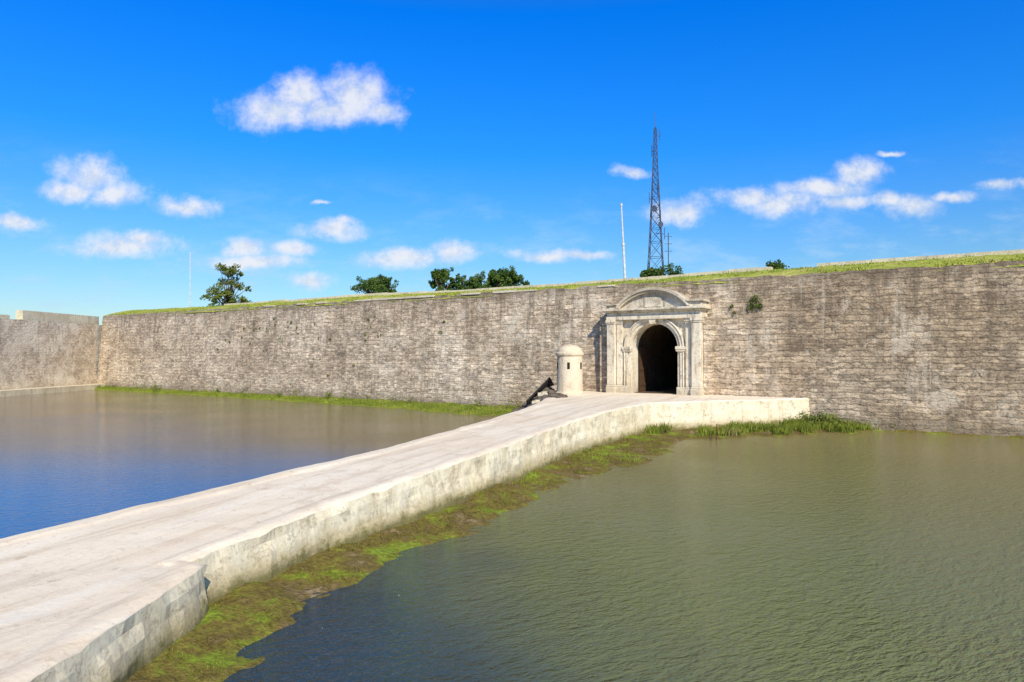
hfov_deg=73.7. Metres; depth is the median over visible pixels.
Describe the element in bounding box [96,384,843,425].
waterside weeds
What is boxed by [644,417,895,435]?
bank tall grass
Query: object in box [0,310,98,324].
bastion parapet
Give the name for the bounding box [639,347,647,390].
door leaves
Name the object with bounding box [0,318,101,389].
bastion flank wall
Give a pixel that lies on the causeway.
(124, 595)
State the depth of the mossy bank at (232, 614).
12.25 m
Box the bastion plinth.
[0,384,104,396]
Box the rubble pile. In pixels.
[511,377,567,411]
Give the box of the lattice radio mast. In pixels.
[647,121,664,275]
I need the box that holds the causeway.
[0,391,809,681]
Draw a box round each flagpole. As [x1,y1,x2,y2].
[189,253,190,306]
[620,203,625,277]
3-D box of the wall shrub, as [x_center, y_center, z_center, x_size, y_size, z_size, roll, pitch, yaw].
[13.800,-2.154,40.166,1.949,1.137,0.436,-1,-1,33]
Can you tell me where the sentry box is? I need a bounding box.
[555,344,583,394]
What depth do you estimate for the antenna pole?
74.17 m
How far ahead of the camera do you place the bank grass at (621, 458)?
25.33 m
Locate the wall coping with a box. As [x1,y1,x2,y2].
[264,285,614,306]
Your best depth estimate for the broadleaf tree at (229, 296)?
99.53 m
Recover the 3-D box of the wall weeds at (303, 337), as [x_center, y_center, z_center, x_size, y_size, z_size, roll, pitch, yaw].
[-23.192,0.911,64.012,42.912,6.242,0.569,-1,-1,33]
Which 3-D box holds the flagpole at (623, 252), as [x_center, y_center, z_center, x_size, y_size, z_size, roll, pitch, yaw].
[8.484,-7.018,51.145,0.602,6.624,0.602,1,-2,-45]
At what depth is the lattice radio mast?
90.14 m
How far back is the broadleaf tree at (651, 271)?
61.40 m
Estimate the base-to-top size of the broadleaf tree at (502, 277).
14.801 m
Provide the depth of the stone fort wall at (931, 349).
42.11 m
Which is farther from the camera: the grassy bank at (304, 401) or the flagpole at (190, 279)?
the flagpole at (190, 279)
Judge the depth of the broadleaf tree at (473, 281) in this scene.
74.38 m
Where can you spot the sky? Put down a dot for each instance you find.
(310, 147)
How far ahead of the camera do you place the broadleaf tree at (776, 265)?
62.99 m
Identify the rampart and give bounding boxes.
[105,253,1023,317]
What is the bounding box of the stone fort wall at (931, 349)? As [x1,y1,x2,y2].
[97,260,1023,436]
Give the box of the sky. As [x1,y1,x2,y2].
[0,0,1023,324]
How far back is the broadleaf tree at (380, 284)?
74.62 m
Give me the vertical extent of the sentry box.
3.130 m
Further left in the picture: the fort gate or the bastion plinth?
the bastion plinth
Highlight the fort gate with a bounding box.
[600,287,713,395]
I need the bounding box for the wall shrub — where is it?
[730,295,763,313]
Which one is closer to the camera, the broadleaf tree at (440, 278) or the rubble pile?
the rubble pile
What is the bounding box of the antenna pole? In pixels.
[665,233,671,273]
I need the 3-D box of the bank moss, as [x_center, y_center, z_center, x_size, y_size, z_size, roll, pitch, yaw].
[27.319,4.199,20.319,64.329,0.331,36.778,0,-1,0]
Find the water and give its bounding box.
[0,390,1023,681]
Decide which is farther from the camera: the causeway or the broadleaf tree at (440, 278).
the broadleaf tree at (440, 278)
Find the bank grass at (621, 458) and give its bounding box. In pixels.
[512,433,713,488]
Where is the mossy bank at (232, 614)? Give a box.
[126,426,1023,681]
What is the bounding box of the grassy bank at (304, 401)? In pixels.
[94,388,513,415]
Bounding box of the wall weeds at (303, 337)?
[140,315,444,384]
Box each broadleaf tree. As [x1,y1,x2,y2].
[199,262,251,306]
[350,274,398,293]
[428,267,454,290]
[448,270,485,289]
[471,266,529,288]
[640,263,682,276]
[765,259,789,269]
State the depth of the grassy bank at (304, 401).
54.10 m
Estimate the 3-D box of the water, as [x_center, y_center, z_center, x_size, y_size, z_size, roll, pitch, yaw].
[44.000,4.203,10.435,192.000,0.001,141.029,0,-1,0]
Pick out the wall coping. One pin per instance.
(503, 291)
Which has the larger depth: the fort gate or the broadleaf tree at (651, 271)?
the broadleaf tree at (651, 271)
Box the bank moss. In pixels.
[154,425,916,676]
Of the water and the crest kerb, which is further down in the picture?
the water
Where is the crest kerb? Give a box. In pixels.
[224,249,1023,305]
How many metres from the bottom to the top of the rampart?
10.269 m

